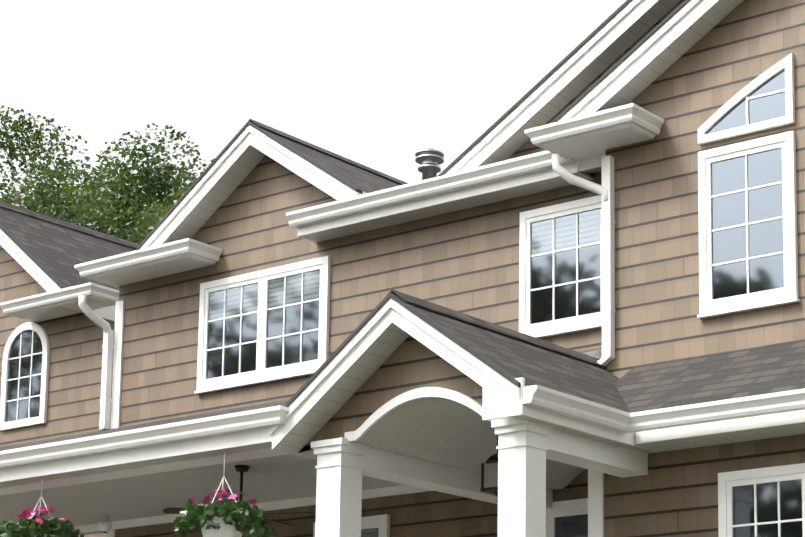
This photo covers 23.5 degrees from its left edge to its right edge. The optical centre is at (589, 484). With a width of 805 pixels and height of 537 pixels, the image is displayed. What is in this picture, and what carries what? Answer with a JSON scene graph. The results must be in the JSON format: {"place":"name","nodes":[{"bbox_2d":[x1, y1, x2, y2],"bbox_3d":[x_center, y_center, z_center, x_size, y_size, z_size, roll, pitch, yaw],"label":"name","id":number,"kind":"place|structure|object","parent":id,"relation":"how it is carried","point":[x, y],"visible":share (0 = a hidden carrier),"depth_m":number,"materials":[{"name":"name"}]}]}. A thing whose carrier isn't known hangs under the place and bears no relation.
{"place":"outdoors","nodes":[
{"label":"outdoors","id":0,"kind":"place"},
{"bbox_2d":[0,427,271,481],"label":"porch fascia","id":1,"kind":"structure","parent":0,"point":[211,443],"depth_m":15.98,"materials":[{"name":"white wood"}]},
{"bbox_2d":[0,439,301,487],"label":"porch soffit","id":2,"kind":"structure","parent":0,"point":[145,463],"depth_m":16.08,"materials":[{"name":"white wood"}]},
{"bbox_2d":[0,0,625,216],"label":"sky","id":3,"kind":"structure","parent":0,"point":[374,84],"materials":[{"name":"white"}]},
{"bbox_2d":[347,335,482,431],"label":"gable wall","id":4,"kind":"structure","parent":0,"point":[410,363],"depth_m":14.77,"materials":[{"name":"brown wood"}]},
{"bbox_2d":[344,387,498,441],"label":"arch trim","id":5,"kind":"structure","parent":4,"relation":"attached to","point":[376,416],"depth_m":14.66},
{"bbox_2d":[270,298,656,459],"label":"porch gable","id":6,"kind":"structure","parent":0,"point":[358,366],"depth_m":14.82,"materials":[{"name":"white wood"}]},
{"bbox_2d":[284,293,525,406],"bbox_3d":[-1.488,-1.008,14.518,2.448,0.890,0.094,-7,-12,34],"label":"roof edge","id":7,"kind":"object","parent":6,"relation":"attached to","point":[457,340],"visible":0.5,"depth_m":14.39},
{"bbox_2d":[482,377,524,420],"bbox_3d":[-0.620,-0.614,13.834,0.358,0.270,0.031,-7,-12,34],"label":"gutter end cap","id":8,"kind":"object","parent":6,"relation":"attached to","point":[500,401],"visible":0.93,"depth_m":13.83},
{"bbox_2d":[512,415,630,446],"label":"soffit","id":9,"kind":"structure","parent":6,"relation":"attached to","point":[582,434],"depth_m":14.36,"materials":[{"name":"white wood"}]},
{"bbox_2d":[522,404,634,445],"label":"fascia","id":10,"kind":"structure","parent":6,"relation":"attached to","point":[574,424],"depth_m":14.27,"materials":[{"name":"white wood"}]},
{"label":"ground","id":11,"kind":"structure","parent":0,"visible":0},
{"bbox_2d":[0,105,104,217],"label":"tree","id":12,"kind":"object","parent":11,"relation":"on","point":[16,128],"visible":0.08,"depth_m":77.78,"materials":[{"name":"green plant"}]},
{"bbox_2d":[0,149,159,241],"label":"tree","id":13,"kind":"object","parent":11,"relation":"on","point":[66,211],"visible":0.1,"depth_m":58.54,"materials":[{"name":"green plant"}]},
{"bbox_2d":[60,152,174,232],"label":"tree","id":14,"kind":"object","parent":11,"relation":"on","point":[94,170],"depth_m":75.98,"materials":[{"name":"green plant"}]},
{"bbox_2d":[64,123,199,239],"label":"tree","id":15,"kind":"object","parent":11,"relation":"on","point":[146,179],"visible":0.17,"depth_m":66.85,"materials":[{"name":"green plant"}]},
{"bbox_2d":[111,158,214,243],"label":"tree","id":16,"kind":"object","parent":11,"relation":"on","point":[132,238],"depth_m":59.10,"materials":[{"name":"green plant"}]},
{"bbox_2d":[140,186,189,239],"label":"tree","id":17,"kind":"object","parent":11,"relation":"on","point":[163,213],"depth_m":45.64,"materials":[{"name":"green plant"}]},
{"bbox_2d":[491,418,552,536],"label":"column","id":18,"kind":"structure","parent":11,"relation":"on","point":[521,448],"depth_m":13.95,"materials":[{"name":"white wood"}]},
{"bbox_2d":[604,434,804,536],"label":"wall","id":19,"kind":"structure","parent":11,"relation":"on","point":[673,493],"depth_m":15.02,"materials":[{"name":"brown wood"}]},
{"bbox_2d":[546,429,647,477],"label":"porch beam","id":20,"kind":"structure","parent":19,"relation":"attached to","point":[584,452],"depth_m":14.71,"materials":[{"name":"white wood"}]},
{"bbox_2d":[590,470,603,536],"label":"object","id":21,"kind":"object","parent":19,"relation":"attached to","point":[596,504],"depth_m":15.45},
{"bbox_2d":[718,463,804,536],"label":"window","id":22,"kind":"structure","parent":19,"relation":"attached to","point":[765,502],"depth_m":14.56,"materials":[{"name":"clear glass"}]},
{"bbox_2d":[606,0,804,377],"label":"exterior wall","id":23,"kind":"structure","parent":11,"relation":"on","point":[710,73],"depth_m":16.43,"materials":[{"name":"brown wood"}]},
{"bbox_2d":[552,153,608,201],"bbox_3d":[-0.067,-2.685,16.910,0.535,0.430,0.129,0,-10,0],"label":"downspout elbow","id":24,"kind":"object","parent":23,"relation":"attached to","point":[568,176],"visible":0.88,"depth_m":16.88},
{"bbox_2d":[524,103,663,158],"bbox_3d":[0.036,-3.143,16.804,1.150,0.298,0.485,-7,-12,34],"label":"cornice return","id":25,"kind":"object","parent":23,"relation":"attached to","point":[618,126],"visible":1,"depth_m":16.66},
{"bbox_2d":[572,150,605,159],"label":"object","id":26,"kind":"object","parent":25,"relation":"attached to","point":[591,155],"visible":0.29,"depth_m":17.15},
{"bbox_2d":[597,155,614,366],"bbox_3d":[0.096,-1.931,16.809,0.250,1.910,0.068,-7,-12,34],"label":"downspout","id":27,"kind":"object","parent":23,"relation":"attached to","point":[608,290],"visible":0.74,"depth_m":16.73,"materials":[{"name":"white metal"}]},
{"bbox_2d":[601,308,614,312],"bbox_3d":[0.161,-1.505,16.689,0.100,0.030,0.074,-7,-12,34],"label":"strap","id":28,"kind":"object","parent":27,"relation":"attached to","point":[607,310],"visible":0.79,"depth_m":16.66,"materials":[{"name":"white metal"}]},
{"bbox_2d":[601,219,614,223],"bbox_3d":[0.161,-2.294,16.824,0.100,0.030,0.074,-7,-12,34],"label":"strap","id":29,"kind":"object","parent":27,"relation":"attached to","point":[607,221],"visible":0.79,"depth_m":16.79,"materials":[{"name":"white metal"}]},
{"bbox_2d":[557,0,743,121],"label":"board","id":30,"kind":"object","parent":23,"relation":"on","point":[668,48],"depth_m":16.59,"materials":[{"name":"white wood"}]},
{"bbox_2d":[551,0,689,122],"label":"roof edge","id":31,"kind":"object","parent":30,"relation":"attached to","point":[623,58],"visible":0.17,"depth_m":16.69,"materials":[{"name":"white wood"}]},
{"bbox_2d":[614,339,804,435],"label":"pent roof","id":32,"kind":"object","parent":23,"relation":"attached to","point":[765,369],"visible":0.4,"depth_m":15.33,"materials":[{"name":"grey"}]},
{"bbox_2d":[636,410,804,443],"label":"pent fascia","id":33,"kind":"structure","parent":32,"relation":"attached to","point":[734,425],"depth_m":14.42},
{"bbox_2d":[698,53,794,144],"bbox_3d":[1.312,-3.243,16.196,0.920,0.600,0.040,-7,-12,34],"label":"transom","id":34,"kind":"object","parent":23,"relation":"attached to","point":[765,100],"visible":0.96,"depth_m":16.11,"materials":[{"name":"clear glass"}]},
{"bbox_2d":[697,131,799,318],"bbox_3d":[1.308,-2.158,16.004,0.950,1.455,0.055,-7,-12,34],"label":"tall window","id":35,"kind":"structure","parent":23,"relation":"attached to","point":[747,210],"depth_m":16.00,"materials":[{"name":"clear glass"}]},
{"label":"porch floor","id":36,"kind":"structure","parent":11,"relation":"on","visible":0},
{"bbox_2d":[107,300,124,536],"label":"corner board","id":37,"kind":"object","parent":36,"relation":"on","point":[118,367],"visible":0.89,"depth_m":20.82,"materials":[{"name":"white wood"}]},
{"bbox_2d":[311,437,369,536],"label":"column","id":38,"kind":"structure","parent":36,"relation":"on","point":[339,467],"depth_m":14.97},
{"bbox_2d":[362,448,552,508],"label":"porch beam","id":39,"kind":"structure","parent":38,"relation":"attached to","point":[397,468],"depth_m":15.82,"materials":[{"name":"white wood"}]},
{"bbox_2d":[555,514,587,536],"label":"door leaf","id":40,"kind":"object","parent":36,"relation":"on","point":[559,521],"visible":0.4,"depth_m":17.11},
{"bbox_2d":[546,517,554,536],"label":"door trim","id":41,"kind":"structure","parent":40,"relation":"attached to","point":[550,527],"depth_m":17.17,"materials":[{"name":"white wood"}]},
{"bbox_2d":[562,521,587,536],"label":"door glass","id":42,"kind":"object","parent":40,"relation":"in","point":[576,529],"visible":0.33,"depth_m":17.02,"materials":[{"name":"black glass"}]},
{"bbox_2d":[588,469,589,536],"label":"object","id":43,"kind":"object","parent":36,"relation":"on","point":[588,503],"depth_m":15.49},
{"bbox_3d":[-6.439,1.400,17.989,0.330,2.440,0.330,-7,-12,34],"label":"column","id":44,"kind":"object","parent":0,"visible":0},
{"bbox_2d":[0,448,286,494],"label":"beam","id":45,"kind":"structure","parent":44,"relation":"on","point":[201,462],"depth_m":16.35,"materials":[{"name":"white wood"}]},
{"bbox_3d":[-0.934,5.161,22.360,20.000,0.600,9.000,-7,-12,34],"label":"foundation","id":46,"kind":"object","parent":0,"visible":0},
{"bbox_2d":[0,245,113,536],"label":"wing wall","id":47,"kind":"structure","parent":46,"relation":"on","point":[75,373],"depth_m":23.22,"materials":[{"name":"brown wood"}]},
{"bbox_2d":[0,322,49,430],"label":"arched window","id":48,"kind":"structure","parent":47,"relation":"attached to","point":[25,380],"depth_m":23.60,"materials":[{"name":"clear glass"}]},
{"bbox_2d":[0,282,118,321],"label":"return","id":49,"kind":"object","parent":47,"relation":"attached to","point":[42,307],"visible":0.92,"depth_m":22.90,"materials":[{"name":"white wood"}]},
{"bbox_2d":[0,207,136,342],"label":"wing roof","id":50,"kind":"object","parent":47,"relation":"on","point":[59,252],"depth_m":24.15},
{"bbox_2d":[0,222,66,288],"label":"roof drip edge","id":51,"kind":"object","parent":50,"relation":"attached to","point":[37,262],"visible":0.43,"depth_m":23.31,"materials":[{"name":"grey metal"}]},
{"bbox_2d":[0,201,138,248],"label":"ridge cap","id":52,"kind":"object","parent":50,"relation":"on","point":[31,213],"depth_m":25.45,"materials":[{"name":"grey"}]},
{"bbox_2d":[115,155,601,536],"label":"wall","id":53,"kind":"structure","parent":46,"relation":"on","point":[465,261],"depth_m":19.08,"materials":[{"name":"brown wood"}]},
{"bbox_2d":[0,399,289,450],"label":"roof","id":54,"kind":"structure","parent":53,"relation":"attached to","point":[211,414],"depth_m":19.49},
{"bbox_2d":[99,329,113,429],"bbox_3d":[-5.237,-1.137,20.834,0.080,1.100,0.075,-7,-12,34],"label":"downspout","id":55,"kind":"object","parent":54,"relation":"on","point":[106,377],"visible":0.86,"depth_m":20.80,"materials":[{"name":"white metal"}]},
{"bbox_2d":[79,295,110,333],"bbox_3d":[-5.353,-1.829,20.824,0.088,0.379,0.422,-9,-13,42],"label":"downspout elbow","id":56,"kind":"object","parent":55,"relation":"attached to","point":[86,309],"visible":0.96,"depth_m":20.76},
{"bbox_2d":[100,398,111,401],"bbox_3d":[-5.237,-0.905,20.794,0.090,0.030,0.084,-7,-12,34],"label":"strap","id":57,"kind":"object","parent":55,"relation":"attached to","point":[106,399],"visible":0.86,"depth_m":20.77,"materials":[{"name":"white metal"}]},
{"bbox_2d":[102,344,113,347],"bbox_3d":[-5.237,-1.496,20.896,0.090,0.030,0.084,-7,-12,34],"label":"strap","id":58,"kind":"object","parent":55,"relation":"attached to","point":[108,345],"visible":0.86,"depth_m":20.87,"materials":[{"name":"white metal"}]},
{"bbox_2d":[0,405,288,468],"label":"porch gutter","id":59,"kind":"object","parent":54,"relation":"attached to","point":[189,429],"visible":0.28,"depth_m":15.81,"materials":[{"name":"white metal"}]},
{"bbox_2d":[0,479,84,536],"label":"basket","id":60,"kind":"object","parent":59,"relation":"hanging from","point":[50,527],"visible":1,"depth_m":16.56,"materials":[{"name":"green"}]},
{"bbox_2d":[0,454,404,529],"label":"porch ceiling","id":61,"kind":"structure","parent":54,"relation":"attached to","point":[279,478],"depth_m":18.52,"materials":[{"name":"white wood"}]},
{"bbox_2d":[98,514,111,531],"bbox_3d":[-5.037,0.406,19.974,0.140,0.190,0.140,-7,-12,34],"label":"ceiling light","id":62,"kind":"object","parent":61,"relation":"attached to","point":[105,525],"visible":0.96,"depth_m":19.93,"materials":[{"name":"white"}]},
{"bbox_2d":[1,485,432,536],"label":"porch ceiling trim","id":63,"kind":"structure","parent":61,"relation":"attached to","point":[309,501],"depth_m":19.13,"materials":[{"name":"white wood"}]},
{"bbox_2d":[172,452,276,536],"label":"basket","id":64,"kind":"object","parent":61,"relation":"hanging from","point":[228,519],"visible":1,"depth_m":15.32,"materials":[{"name":"white"}]},
{"bbox_2d":[163,465,313,525],"bbox_3d":[-3.104,0.090,17.210,1.309,0.500,1.292,-7,-12,34],"label":"ceiling fan","id":65,"kind":"object","parent":61,"relation":"hanging from","point":[241,469],"visible":0.29,"depth_m":17.15,"materials":[{"name":"black metal"}]},
{"bbox_2d":[353,397,584,489],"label":"vaulted porch ceiling","id":66,"kind":"structure","parent":54,"relation":"attached to","point":[447,432],"depth_m":15.40,"materials":[{"name":"white wood"}]},
{"bbox_2d":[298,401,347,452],"bbox_3d":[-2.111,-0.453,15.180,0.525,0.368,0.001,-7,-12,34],"label":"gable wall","id":67,"kind":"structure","parent":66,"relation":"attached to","point":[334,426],"depth_m":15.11,"materials":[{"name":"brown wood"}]},
{"bbox_2d":[480,435,497,496],"bbox_3d":[-0.738,-0.241,15.436,0.256,0.695,0.256,-2,-10,11],"label":"pendant lantern","id":68,"kind":"object","parent":66,"relation":"hanging from","point":[489,475],"visible":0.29,"depth_m":15.35,"materials":[{"name":"black metal"}]},
{"bbox_2d":[386,289,606,368],"bbox_3d":[-0.647,-1.214,15.779,0.280,0.122,2.990,-7,-12,34],"label":"ridge cap","id":69,"kind":"object","parent":54,"relation":"attached to","point":[490,326],"visible":0.4,"depth_m":15.48,"materials":[{"name":"grey"}]},
{"bbox_2d":[580,348,601,358],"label":"wall","id":70,"kind":"structure","parent":54,"relation":"on","point":[596,353],"depth_m":16.81,"materials":[{"name":"beige wood"}]},
{"bbox_2d":[523,385,804,433],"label":"gutter","id":71,"kind":"object","parent":54,"relation":"attached to","point":[563,404],"visible":1,"depth_m":14.18,"materials":[{"name":"white metal"}]},
{"bbox_2d":[624,423,804,453],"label":"soffit","id":72,"kind":"structure","parent":54,"relation":"attached to","point":[734,437],"depth_m":14.64,"materials":[{"name":"white wood"}]},
{"bbox_2d":[74,238,222,286],"bbox_3d":[-4.708,-2.417,20.457,1.750,0.298,0.485,-7,-12,34],"label":"cornice return","id":73,"kind":"object","parent":53,"relation":"attached to","point":[173,257],"visible":1,"depth_m":20.27,"materials":[{"name":"white wood"}]},
{"bbox_2d":[194,256,330,393],"bbox_3d":[-3.349,-1.614,19.627,1.840,1.185,0.055,-7,-12,34],"label":"double window","id":74,"kind":"structure","parent":53,"relation":"attached to","point":[264,326],"depth_m":19.61,"materials":[{"name":"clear glass"}]},
{"bbox_2d":[139,125,400,249],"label":"roof","id":75,"kind":"structure","parent":53,"relation":"on","point":[223,182],"depth_m":19.97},
{"bbox_2d":[137,121,362,249],"bbox_3d":[-3.526,-3.179,19.735,3.108,1.111,0.094,-7,-12,34],"label":"roof drip edge","id":76,"kind":"object","parent":75,"relation":"attached to","point":[308,159],"visible":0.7,"depth_m":19.70,"materials":[{"name":"grey metal"}]},
{"bbox_2d":[248,119,407,184],"bbox_3d":[-2.505,-3.467,21.186,0.280,0.118,3.480,-7,-12,34],"label":"ridge cap","id":77,"kind":"object","parent":75,"relation":"on","point":[305,143],"visible":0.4,"depth_m":20.59,"materials":[{"name":"grey"}]},
{"bbox_2d":[313,514,389,536],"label":"porch window","id":78,"kind":"structure","parent":53,"relation":"attached to","point":[376,526],"depth_m":18.37,"materials":[{"name":"white glass"}]},
{"bbox_2d":[519,195,601,338],"bbox_3d":[-0.225,-1.970,17.485,1.050,1.225,0.055,-7,-12,34],"label":"single window","id":79,"kind":"structure","parent":53,"relation":"attached to","point":[560,269],"depth_m":17.52,"materials":[{"name":"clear glass"}]},
{"bbox_2d":[546,498,587,517],"bbox_3d":[0.102,0.180,16.902,1.240,0.140,0.030,-7,-12,34],"label":"door trim","id":80,"kind":"structure","parent":53,"relation":"attached to","point":[569,508],"depth_m":17.08,"materials":[{"name":"white wood"}]},
{"bbox_2d":[579,154,605,173],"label":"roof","id":81,"kind":"structure","parent":53,"relation":"on","point":[590,165],"depth_m":17.22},
{"bbox_2d":[415,148,443,179],"bbox_3d":[-1.667,-3.227,19.986,0.300,0.535,0.300,-7,-12,34],"label":"roof vent","id":82,"kind":"object","parent":81,"relation":"on","point":[429,160],"visible":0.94,"depth_m":19.92,"materials":[{"name":"silver metal"}]},
{"bbox_2d":[286,150,575,227],"bbox_3d":[-1.574,-2.797,18.199,3.440,0.125,0.125,-7,-12,34],"label":"gutter","id":83,"kind":"object","parent":81,"relation":"attached to","point":[498,171],"visible":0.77,"depth_m":18.14,"materials":[{"name":"white metal"}]},
{"bbox_2d":[297,160,578,236],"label":"fascia","id":84,"kind":"structure","parent":81,"relation":"attached to","point":[512,182],"depth_m":18.17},
{"bbox_2d":[299,171,594,242],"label":"soffit","id":85,"kind":"structure","parent":81,"relation":"attached to","point":[483,199],"depth_m":18.29,"materials":[{"name":"white wood"}]},
{"bbox_2d":[507,0,683,176],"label":"gable wall","id":86,"kind":"structure","parent":81,"relation":"on","point":[528,147],"depth_m":17.72,"materials":[{"name":"wood"}]},
{"bbox_2d":[444,0,680,174],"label":"board","id":87,"kind":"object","parent":86,"relation":"on","point":[612,45],"depth_m":17.58,"materials":[{"name":"white wood"}]},
{"bbox_2d":[437,0,631,176],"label":"roof drip edge","id":88,"kind":"object","parent":87,"relation":"attached to","point":[540,82],"depth_m":17.68,"materials":[{"name":"grey metal"}]},
{"label":"side wall","id":89,"kind":"object","parent":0,"visible":0},
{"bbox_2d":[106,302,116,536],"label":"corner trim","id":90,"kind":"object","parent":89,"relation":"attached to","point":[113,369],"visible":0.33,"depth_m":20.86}
]}

